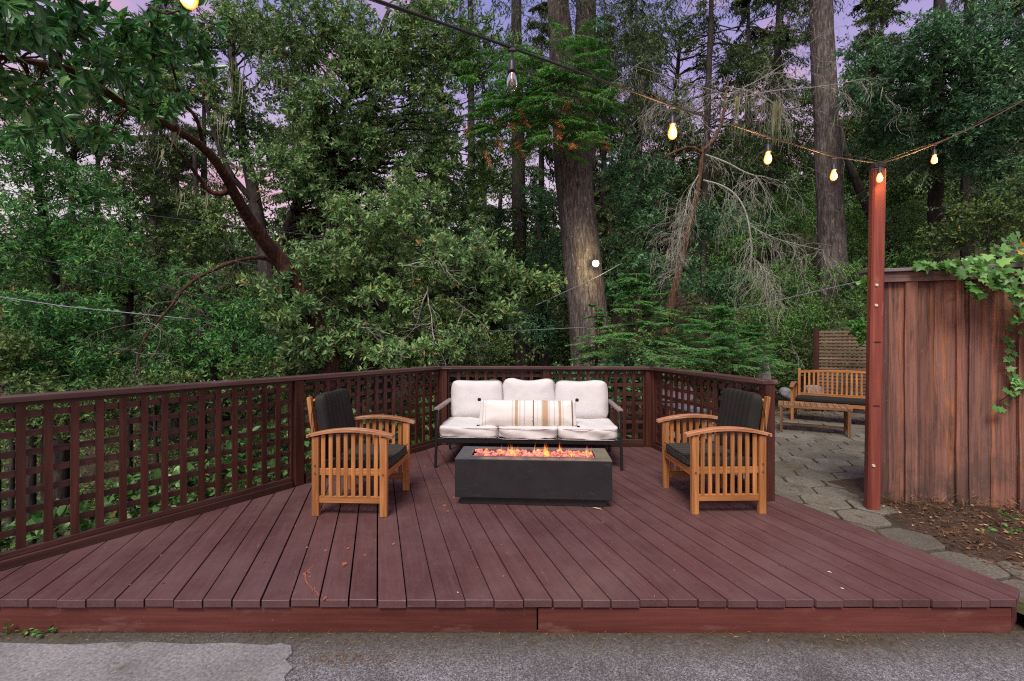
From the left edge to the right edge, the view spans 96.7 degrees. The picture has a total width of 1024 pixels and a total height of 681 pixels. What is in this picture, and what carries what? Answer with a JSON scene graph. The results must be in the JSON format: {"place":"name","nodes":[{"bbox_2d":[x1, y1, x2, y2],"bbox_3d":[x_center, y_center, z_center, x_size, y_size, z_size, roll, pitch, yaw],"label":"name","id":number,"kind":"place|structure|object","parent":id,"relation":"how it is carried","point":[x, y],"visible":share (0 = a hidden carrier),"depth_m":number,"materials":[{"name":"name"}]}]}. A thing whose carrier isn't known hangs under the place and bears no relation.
{"place":"outdoors","nodes":[
{"label":"outdoors","id":0,"kind":"place"},
{"bbox_2d":[0,629,1023,680],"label":"driveway","id":1,"kind":"structure","parent":0,"point":[672,660],"depth_m":2.22,"materials":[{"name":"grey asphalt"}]},
{"bbox_2d":[0,641,292,680],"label":"concrete slab","id":2,"kind":"structure","parent":1,"relation":"on","point":[136,661],"depth_m":2.15,"materials":[{"name":"grey concrete"}]},
{"bbox_2d":[0,191,1023,630],"bbox_3d":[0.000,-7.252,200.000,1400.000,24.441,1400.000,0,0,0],"label":"ground","id":3,"kind":"structure","parent":0,"point":[1018,625],"depth_m":19.24,"materials":[{"name":"soil"}]},
{"bbox_2d":[0,324,62,552],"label":"shrub","id":4,"kind":"object","parent":3,"relation":"on","point":[7,362],"visible":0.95,"depth_m":7.26,"materials":[{"name":"green plant"}]},
{"bbox_2d":[0,315,85,549],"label":"shrub","id":5,"kind":"object","parent":3,"relation":"on","point":[11,503],"visible":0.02,"depth_m":9.47,"materials":[{"name":"green plant"}]},
{"bbox_2d":[0,367,124,541],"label":"shrub","id":6,"kind":"object","parent":3,"relation":"on","point":[36,422],"visible":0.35,"depth_m":6.82,"materials":[{"name":"green plant"}]},
{"bbox_2d":[0,98,151,529],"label":"laurel tree","id":7,"kind":"object","parent":3,"relation":"on","point":[45,231],"visible":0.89,"depth_m":9.67,"materials":[{"name":"green plant"}]},
{"bbox_2d":[25,86,158,435],"bbox_3d":[-20.310,-3.969,22.291,5.264,17.605,5.306,0,0,-26],"label":"fir tree","id":8,"kind":"object","parent":3,"relation":"on","point":[98,116],"visible":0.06,"depth_m":21.94,"materials":[{"name":"green plant"}]},
{"bbox_2d":[0,239,186,545],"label":"laurel tree","id":9,"kind":"object","parent":3,"relation":"on","point":[55,322],"visible":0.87,"depth_m":8.38,"materials":[{"name":"green plant"}]},
{"bbox_2d":[0,7,191,388],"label":"dark oak","id":10,"kind":"object","parent":3,"relation":"on","point":[75,149],"visible":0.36,"depth_m":13.43,"materials":[{"name":"green plant"}]},
{"bbox_2d":[2,185,207,475],"bbox_3d":[-12.521,-0.265,14.546,4.970,10.553,3.087,0,0,-16],"label":"dark oak","id":11,"kind":"object","parent":3,"relation":"on","point":[129,304],"visible":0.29,"depth_m":14.71,"materials":[{"name":"green plant"}]},
{"bbox_2d":[32,251,196,418],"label":"oak","id":12,"kind":"object","parent":3,"relation":"on","point":[137,310],"visible":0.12,"depth_m":18.74,"materials":[{"name":"green plant"}]},
{"bbox_2d":[89,22,200,445],"bbox_3d":[-16.918,-4.605,21.164,5.440,19.431,4.728,0,0,41],"label":"fir tree","id":13,"kind":"object","parent":3,"relation":"on","point":[150,423],"visible":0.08,"depth_m":20.88,"materials":[{"name":"green plant"}]},
{"bbox_2d":[80,348,225,489],"bbox_3d":[-6.100,1.810,7.663,2.139,3.413,1.676,0,0,0],"label":"shrub","id":14,"kind":"object","parent":3,"relation":"on","point":[154,409],"visible":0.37,"depth_m":7.59,"materials":[{"name":"green plant"}]},
{"bbox_2d":[94,112,222,406],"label":"fir","id":15,"kind":"object","parent":3,"relation":"on","point":[136,221],"visible":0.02,"depth_m":23.43,"materials":[{"name":"green plant"}]},
{"bbox_2d":[0,0,341,416],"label":"madrone","id":16,"kind":"object","parent":3,"relation":"on","point":[42,26],"visible":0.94,"depth_m":3.78,"materials":[{"name":"green plant"}]},
{"bbox_2d":[101,0,246,451],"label":"fir tree","id":17,"kind":"object","parent":3,"relation":"on","point":[174,424],"visible":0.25,"depth_m":19.90,"materials":[{"name":"green plant"}]},
{"bbox_2d":[95,135,259,451],"bbox_3d":[-9.649,-0.501,13.759,6.020,11.383,2.812,0,0,25],"label":"dark oak","id":18,"kind":"object","parent":3,"relation":"on","point":[196,244],"visible":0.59,"depth_m":13.70,"materials":[{"name":"green plant"}]},
{"bbox_2d":[105,254,283,477],"bbox_3d":[-6.710,1.271,10.012,4.680,6.655,2.364,0,0,20],"label":"laurel tree","id":19,"kind":"object","parent":3,"relation":"on","point":[219,339],"visible":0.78,"depth_m":9.91,"materials":[{"name":"green plant"}]},
{"bbox_2d":[167,30,255,295],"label":"fir","id":20,"kind":"object","parent":3,"relation":"on","point":[204,175],"visible":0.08,"depth_m":33.93,"materials":[{"name":"green plant"}]},
{"bbox_2d":[0,396,433,551],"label":"bramble thicket","id":21,"kind":"object","parent":3,"relation":"on","point":[64,510],"visible":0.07,"depth_m":4.03,"materials":[{"name":"green plant"}]},
{"bbox_2d":[139,283,310,449],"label":"oak","id":22,"kind":"object","parent":3,"relation":"on","point":[225,416],"visible":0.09,"depth_m":16.50,"materials":[{"name":"green plant"}]},
{"bbox_2d":[191,233,320,388],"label":"oak","id":23,"kind":"object","parent":3,"relation":"on","point":[235,254],"visible":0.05,"depth_m":22.54,"materials":[{"name":"green plant"}]},
{"bbox_2d":[210,347,318,481],"bbox_3d":[-3.820,1.500,7.417,1.786,2.826,1.482,0,0,12],"label":"shrub","id":24,"kind":"object","parent":3,"relation":"on","point":[276,370],"visible":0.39,"depth_m":7.34,"materials":[{"name":"green plant"}]},
{"bbox_2d":[255,72,337,333],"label":"fir","id":25,"kind":"object","parent":3,"relation":"on","point":[283,209],"visible":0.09,"depth_m":29.44,"materials":[{"name":"green plant"}]},
{"bbox_2d":[136,0,535,470],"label":"evergreen oak","id":26,"kind":"object","parent":3,"relation":"on","point":[385,61],"visible":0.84,"depth_m":11.20,"materials":[{"name":"green plant"}]},
{"bbox_2d":[284,260,419,403],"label":"oak","id":27,"kind":"object","parent":3,"relation":"on","point":[348,366],"visible":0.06,"depth_m":19.11,"materials":[{"name":"green plant"}]},
{"bbox_2d":[222,1,501,419],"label":"dark oak","id":28,"kind":"object","parent":3,"relation":"on","point":[419,134],"visible":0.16,"depth_m":13.98,"materials":[{"name":"green plant"}]},
{"bbox_2d":[235,166,567,437],"bbox_3d":[-1.675,-0.120,7.909,5.281,6.107,2.638,0,0,0],"label":"evergreen oak","id":29,"kind":"object","parent":3,"relation":"on","point":[333,274],"visible":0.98,"depth_m":7.66,"materials":[{"name":"green plant"}]},
{"bbox_2d":[397,43,466,357],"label":"fir","id":30,"kind":"object","parent":3,"relation":"on","point":[433,215],"visible":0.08,"depth_m":29.76,"materials":[{"name":"green plant"}]},
{"bbox_2d":[308,90,559,380],"bbox_3d":[-1.801,-1.724,14.220,8.447,13.587,4.616,0,0,-23],"label":"dark oak","id":31,"kind":"object","parent":3,"relation":"on","point":[445,317],"visible":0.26,"depth_m":14.65,"materials":[{"name":"green plant"}]},
{"bbox_2d":[387,270,513,412],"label":"oak","id":32,"kind":"object","parent":3,"relation":"on","point":[452,379],"visible":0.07,"depth_m":17.99,"materials":[{"name":"green plant"}]},
{"bbox_2d":[429,0,508,380],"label":"fir tree","id":33,"kind":"object","parent":3,"relation":"on","point":[472,95],"visible":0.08,"depth_m":16.90,"materials":[{"name":"green plant"}]},
{"bbox_2d":[439,85,532,380],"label":"fir","id":34,"kind":"object","parent":3,"relation":"on","point":[484,205],"visible":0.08,"depth_m":24.58,"materials":[{"name":"green plant"}]},
{"bbox_2d":[434,326,547,380],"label":"shrub","id":35,"kind":"object","parent":3,"relation":"on","point":[500,346],"visible":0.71,"depth_m":10.23,"materials":[{"name":"green plant"}]},
{"bbox_2d":[0,139,984,297],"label":"woods","id":36,"kind":"object","parent":3,"relation":"on","point":[251,246],"visible":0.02,"depth_m":49.85,"materials":[{"name":"green plant"}]},
{"bbox_2d":[0,444,1019,632],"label":"deck","id":37,"kind":"structure","parent":3,"relation":"on","point":[673,564],"depth_m":2.65,"materials":[{"name":"paint"}]},
{"bbox_2d":[0,366,441,570],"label":"lattice railing","id":38,"kind":"object","parent":37,"relation":"on","point":[21,553],"visible":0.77,"depth_m":3.37,"materials":[{"name":"brown wood"}]},
{"bbox_2d":[306,388,414,516],"bbox_3d":[-1.244,0.885,3.815,0.700,0.931,0.699,0,0,3],"label":"armchair","id":39,"kind":"object","parent":37,"relation":"on","point":[338,451],"visible":1,"depth_m":3.51,"materials":[{"name":"brown wood"}]},
{"bbox_2d":[434,378,622,470],"bbox_3d":[0.186,0.902,5.186,1.981,0.896,0.874,0,0,3],"label":"sofa","id":40,"kind":"object","parent":37,"relation":"on","point":[594,422],"visible":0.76,"depth_m":5.30,"materials":[{"name":"white fabric"}]},
{"bbox_2d":[477,398,579,426],"bbox_3d":[0.171,0.786,4.930,1.110,0.313,0.185,0,0,3],"label":"lumbar pillow","id":41,"kind":"object","parent":40,"relation":"on","point":[524,413],"visible":0.98,"depth_m":4.86,"materials":[{"name":"fabric"}]},
{"bbox_2d":[455,446,611,506],"bbox_3d":[0.182,1.108,3.910,1.277,0.480,0.440,0,0,4],"label":"fire table","id":42,"kind":"object","parent":37,"relation":"on","point":[538,476],"visible":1,"depth_m":3.71,"materials":[{"name":"concrete"}]},
{"bbox_2d":[441,366,651,446],"bbox_3d":[0.427,0.841,5.860,2.718,1.018,0.142,0,0,3],"label":"lattice railing","id":43,"kind":"object","parent":37,"relation":"on","point":[645,412],"visible":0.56,"depth_m":5.81,"materials":[{"name":"brown wood"}]},
{"bbox_2d":[656,388,771,514],"bbox_3d":[1.690,0.885,3.865,0.699,0.931,0.699,0,0,-1],"label":"armchair","id":44,"kind":"object","parent":37,"relation":"on","point":[738,446],"visible":1,"depth_m":3.56,"materials":[{"name":"brown wood"}]},
{"bbox_2d":[650,366,777,500],"bbox_3d":[1.980,0.841,4.810,0.142,1.018,2.034,0,0,-11],"label":"lattice railing","id":45,"kind":"object","parent":37,"relation":"on","point":[766,387],"visible":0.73,"depth_m":4.73,"materials":[{"name":"brown wood"}]},
{"bbox_2d":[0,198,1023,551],"bbox_3d":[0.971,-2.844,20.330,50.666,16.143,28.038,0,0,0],"label":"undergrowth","id":46,"kind":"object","parent":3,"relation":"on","point":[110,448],"visible":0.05,"depth_m":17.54,"materials":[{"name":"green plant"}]},
{"bbox_2d":[460,182,568,365],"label":"bay tree","id":47,"kind":"object","parent":3,"relation":"on","point":[544,248],"visible":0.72,"depth_m":13.37,"materials":[{"name":"green plant"}]},
{"bbox_2d":[492,0,551,379],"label":"fir tree","id":48,"kind":"object","parent":3,"relation":"on","point":[518,177],"visible":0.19,"depth_m":14.82,"materials":[{"name":"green plant"}]},
{"bbox_2d":[492,1,567,323],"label":"fir","id":49,"kind":"object","parent":3,"relation":"on","point":[540,173],"visible":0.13,"depth_m":30.81,"materials":[{"name":"green plant"}]},
{"bbox_2d":[476,274,612,379],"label":"oak","id":50,"kind":"object","parent":3,"relation":"on","point":[564,340],"visible":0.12,"depth_m":20.06,"materials":[{"name":"green plant"}]},
{"bbox_2d":[533,223,630,336],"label":"oak","id":51,"kind":"object","parent":3,"relation":"on","point":[604,276],"visible":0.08,"depth_m":24.31,"materials":[{"name":"green plant"}]},
{"bbox_2d":[449,0,723,400],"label":"fir tree","id":52,"kind":"object","parent":3,"relation":"on","point":[575,101],"visible":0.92,"depth_m":10.99,"materials":[{"name":"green plant"}]},
{"bbox_2d":[565,303,613,365],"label":"redwood sapling","id":53,"kind":"object","parent":3,"relation":"on","point":[598,322],"visible":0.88,"depth_m":7.98,"materials":[{"name":"green plant"}]},
{"bbox_2d":[558,10,640,299],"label":"fir","id":54,"kind":"object","parent":3,"relation":"on","point":[604,221],"visible":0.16,"depth_m":26.71,"materials":[{"name":"green plant"}]},
{"bbox_2d":[551,341,669,401],"bbox_3d":[1.624,1.151,7.523,2.123,2.298,1.446,0,0,0],"label":"shrub","id":55,"kind":"object","parent":3,"relation":"on","point":[619,379],"visible":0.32,"depth_m":7.40,"materials":[{"name":"green plant"}]},
{"bbox_2d":[588,327,661,415],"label":"shrub","id":56,"kind":"object","parent":3,"relation":"on","point":[608,346],"visible":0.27,"depth_m":9.56,"materials":[{"name":"green plant"}]},
{"bbox_2d":[594,0,667,205],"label":"fir","id":57,"kind":"object","parent":3,"relation":"on","point":[631,3],"visible":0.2,"depth_m":32.77,"materials":[{"name":"green plant"}]},
{"bbox_2d":[589,273,703,438],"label":"redwood sapling","id":58,"kind":"object","parent":3,"relation":"on","point":[636,282],"visible":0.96,"depth_m":7.57,"materials":[{"name":"green plant"}]},
{"bbox_2d":[623,75,670,362],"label":"fir tree","id":59,"kind":"object","parent":3,"relation":"on","point":[631,318],"visible":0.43,"depth_m":13.47,"materials":[{"name":"green plant"}]},
{"bbox_2d":[605,135,717,268],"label":"oak","id":60,"kind":"object","parent":3,"relation":"on","point":[657,247],"visible":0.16,"depth_m":19.52,"materials":[{"name":"green plant"}]},
{"bbox_2d":[633,309,721,422],"bbox_3d":[2.850,0.651,7.739,1.377,2.391,1.575,0,0,0],"label":"fir shrub","id":61,"kind":"object","parent":3,"relation":"on","point":[688,327],"visible":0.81,"depth_m":7.85,"materials":[{"name":"green plant"}]},
{"bbox_2d":[599,129,782,364],"bbox_3d":[4.834,-2.116,12.628,5.603,7.227,3.362,0,0,0],"label":"bay tree","id":62,"kind":"object","parent":3,"relation":"on","point":[632,218],"visible":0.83,"depth_m":12.33,"materials":[{"name":"green plant"}]},
{"bbox_2d":[596,0,813,287],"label":"dark oak","id":63,"kind":"object","parent":3,"relation":"on","point":[742,48],"visible":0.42,"depth_m":18.08,"materials":[{"name":"green plant"}]},
{"bbox_2d":[625,0,799,294],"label":"fir tree","id":64,"kind":"object","parent":3,"relation":"on","point":[711,30],"visible":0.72,"depth_m":16.92,"materials":[{"name":"green plant"}]},
{"bbox_2d":[673,358,755,407],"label":"shrub","id":65,"kind":"object","parent":3,"relation":"on","point":[705,380],"visible":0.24,"depth_m":8.83,"materials":[{"name":"green plant"}]},
{"bbox_2d":[656,305,773,414],"bbox_3d":[3.551,0.582,8.201,1.842,2.478,1.801,0,0,-29],"label":"fir shrub","id":66,"kind":"object","parent":3,"relation":"on","point":[720,339],"visible":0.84,"depth_m":8.08,"materials":[{"name":"green plant"}]},
{"bbox_2d":[673,117,776,251],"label":"oak","id":67,"kind":"object","parent":3,"relation":"on","point":[727,183],"visible":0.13,"depth_m":23.30,"materials":[{"name":"green plant"}]},
{"bbox_2d":[708,0,798,241],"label":"fir","id":68,"kind":"object","parent":3,"relation":"on","point":[752,37],"visible":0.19,"depth_m":24.94,"materials":[{"name":"green plant"}]},
{"bbox_2d":[596,0,913,414],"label":"dead tree","id":69,"kind":"object","parent":3,"relation":"on","point":[773,117],"visible":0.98,"depth_m":8.79,"materials":[{"name":"grey plant"}]},
{"bbox_2d":[716,324,799,376],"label":"fir shrub","id":70,"kind":"object","parent":3,"relation":"on","point":[753,335],"visible":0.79,"depth_m":8.38,"materials":[{"name":"green plant"}]},
{"bbox_2d":[696,153,852,301],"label":"hillside tree","id":71,"kind":"object","parent":3,"relation":"on","point":[798,220],"visible":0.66,"depth_m":16.91,"materials":[{"name":"green plant"}]},
{"bbox_2d":[699,239,850,369],"bbox_3d":[6.324,-0.751,11.076,3.246,3.391,3.451,0,0,14],"label":"shrub","id":72,"kind":"object","parent":3,"relation":"on","point":[794,315],"visible":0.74,"depth_m":10.69,"materials":[{"name":"green plant"}]},
{"bbox_2d":[710,0,844,268],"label":"fir tree","id":73,"kind":"object","parent":3,"relation":"on","point":[782,45],"visible":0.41,"depth_m":19.92,"materials":[{"name":"green plant"}]},
{"bbox_2d":[740,0,815,226],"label":"fir","id":74,"kind":"object","parent":3,"relation":"on","point":[780,54],"visible":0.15,"depth_m":28.76,"materials":[{"name":"green plant"}]},
{"bbox_2d":[753,290,866,394],"bbox_3d":[6.707,0.134,10.293,3.569,2.656,1.566,0,0,-24],"label":"shrub","id":75,"kind":"object","parent":3,"relation":"on","point":[808,340],"visible":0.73,"depth_m":9.95,"materials":[{"name":"green plant"}]},
{"bbox_2d":[757,0,899,356],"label":"fir tree","id":76,"kind":"object","parent":3,"relation":"on","point":[831,223],"visible":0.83,"depth_m":13.15,"materials":[{"name":"brown plant"}]},
{"bbox_2d":[811,208,892,360],"bbox_3d":[9.428,-1.687,12.322,1.939,4.678,4.788,0,0,28],"label":"shrub","id":77,"kind":"object","parent":3,"relation":"on","point":[853,274],"visible":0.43,"depth_m":12.74,"materials":[{"name":"green plant"}]},
{"bbox_2d":[789,110,925,267],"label":"oak","id":78,"kind":"object","parent":3,"relation":"on","point":[846,189],"visible":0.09,"depth_m":20.00,"materials":[{"name":"green plant"}]},
{"bbox_2d":[849,0,917,219],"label":"fir","id":79,"kind":"object","parent":3,"relation":"on","point":[882,22],"visible":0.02,"depth_m":31.99,"materials":[{"name":"green plant"}]},
{"bbox_2d":[839,0,946,219],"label":"fir","id":80,"kind":"object","parent":3,"relation":"on","point":[856,8],"visible":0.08,"depth_m":26.96,"materials":[{"name":"green plant"}]},
{"bbox_2d":[840,121,961,269],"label":"leaning tree","id":81,"kind":"object","parent":3,"relation":"on","point":[896,257],"visible":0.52,"depth_m":13.62,"materials":[{"name":"green plant"}]},
{"bbox_2d":[843,108,976,250],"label":"hillside tree","id":82,"kind":"object","parent":3,"relation":"on","point":[844,180],"visible":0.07,"depth_m":19.53,"materials":[{"name":"green plant"}]},
{"bbox_2d":[822,0,1023,207],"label":"bay tree","id":83,"kind":"object","parent":3,"relation":"on","point":[945,37],"visible":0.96,"depth_m":10.88,"materials":[{"name":"green plant"}]},
{"bbox_2d":[843,86,1007,259],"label":"oak","id":84,"kind":"object","parent":3,"relation":"on","point":[952,190],"visible":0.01,"depth_m":21.02,"materials":[{"name":"green plant"}]},
{"bbox_2d":[835,0,1023,262],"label":"fir tree","id":85,"kind":"object","parent":3,"relation":"on","point":[935,190],"visible":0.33,"depth_m":12.37,"materials":[{"name":"green plant"}]},
{"bbox_2d":[836,0,1023,264],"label":"dark oak","id":86,"kind":"object","parent":3,"relation":"on","point":[850,127],"visible":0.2,"depth_m":15.88,"materials":[{"name":"green plant"}]},
{"bbox_2d":[857,263,1023,509],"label":"board fence","id":87,"kind":"object","parent":3,"relation":"on","point":[948,431],"visible":0.77,"depth_m":3.87,"materials":[{"name":"brown wood"}]},
{"bbox_2d":[912,231,1023,412],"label":"ivy","id":88,"kind":"object","parent":87,"relation":"attached to","point":[997,277],"visible":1,"depth_m":3.69,"materials":[{"name":"green plant"}]},
{"bbox_2d":[903,0,1023,265],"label":"fir tree","id":89,"kind":"object","parent":3,"relation":"on","point":[965,194],"visible":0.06,"depth_m":14.39,"materials":[{"name":"green plant"}]},
{"bbox_2d":[907,0,1023,263],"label":"fir tree","id":90,"kind":"object","parent":3,"relation":"on","point":[1017,12],"visible":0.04,"depth_m":13.51,"materials":[{"name":"green plant"}]},
{"bbox_2d":[911,160,1023,260],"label":"shrub","id":91,"kind":"object","parent":3,"relation":"on","point":[998,210],"visible":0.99,"depth_m":9.50,"materials":[{"name":"green plant"}]},
{"bbox_2d":[978,0,1023,239],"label":"fir","id":92,"kind":"object","parent":3,"relation":"on","point":[1014,74],"visible":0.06,"depth_m":25.95,"materials":[{"name":"green plant"}]},
{"bbox_2d":[0,0,1023,242],"label":"sky","id":93,"kind":"structure","parent":0,"point":[913,6],"materials":[{"name":"purple"}]},
{"bbox_2d":[669,410,1023,614],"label":"paved path","id":94,"kind":"structure","parent":0,"point":[827,500],"depth_m":4.78,"materials":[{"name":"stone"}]},
{"bbox_2d":[663,386,711,432],"bbox_3d":[2.747,1.108,7.389,0.690,0.685,0.679,0,0,-4],"label":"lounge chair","id":95,"kind":"object","parent":94,"relation":"on","point":[685,405],"visible":0.23,"depth_m":7.42,"materials":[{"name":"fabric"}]},
{"bbox_2d":[778,401,852,437],"bbox_3d":[4.701,1.210,7.101,0.944,0.429,0.500,0,0,31],"label":"coffee table","id":96,"kind":"object","parent":94,"relation":"on","point":[847,409],"visible":1,"depth_m":6.99,"materials":[{"name":"brown wood"}]},
{"bbox_2d":[790,368,865,419],"bbox_3d":[5.817,0.972,7.863,1.694,0.907,0.700,0,0,38],"label":"garden bench","id":97,"kind":"object","parent":94,"relation":"on","point":[856,401],"visible":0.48,"depth_m":8.13,"materials":[{"name":"brown wood"}]},
{"bbox_2d":[813,328,865,410],"bbox_3d":[6.609,0.605,8.912,1.191,1.720,0.100,0,0,38],"label":"lattice screen","id":98,"kind":"object","parent":94,"relation":"on","point":[816,348],"visible":0.38,"depth_m":9.01,"materials":[{"name":"brown wood"}]},
{"bbox_2d":[845,276,866,345],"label":"climbing vine","id":99,"kind":"object","parent":98,"relation":"attached to","point":[859,330],"visible":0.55,"depth_m":8.08,"materials":[{"name":"green plant"}]},
{"bbox_2d":[864,167,885,510],"bbox_3d":[3.072,0.010,3.853,0.135,2.921,0.102,0,0,17],"label":"string light post","id":100,"kind":"object","parent":94,"relation":"on","point":[874,345],"visible":0.83,"depth_m":3.82,"materials":[{"name":"red wood"}]},
{"bbox_2d":[866,163,886,171],"bbox_3d":[3.086,-1.462,3.850,0.136,0.031,0.147,0,0,0],"label":"cable wrap","id":101,"kind":"object","parent":100,"relation":"attached to","point":[869,168],"visible":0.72,"depth_m":3.81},
{"bbox_2d":[372,0,880,163],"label":"string light cable","id":102,"kind":"object","parent":101,"relation":"attached to","point":[506,46],"visible":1,"depth_m":2.02,"materials":[{"name":"black rubber"}]},
{"bbox_2d":[506,47,517,90],"bbox_3d":[0.000,-1.102,1.850,0.046,0.174,0.046,0,0,0],"label":"string light bulb","id":103,"kind":"object","parent":102,"relation":"hanging from","point":[511,83],"visible":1,"depth_m":1.84,"materials":[{"name":"clear glass"}]},
{"bbox_2d":[369,0,875,160],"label":"guide wire","id":104,"kind":"object","parent":102,"relation":"attached to","point":[599,74],"visible":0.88,"depth_m":2.10,"materials":[{"name":"grey metal"}]},
{"bbox_2d":[822,477,1023,580],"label":"soil bank","id":105,"kind":"structure","parent":0,"point":[854,486],"depth_m":3.55,"materials":[{"name":"brown soil"}]},
{"bbox_2d":[863,488,1023,583],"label":"bank litter","id":106,"kind":"object","parent":105,"relation":"on","point":[967,521],"visible":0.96,"depth_m":3.59,"materials":[{"name":"brown plant"}]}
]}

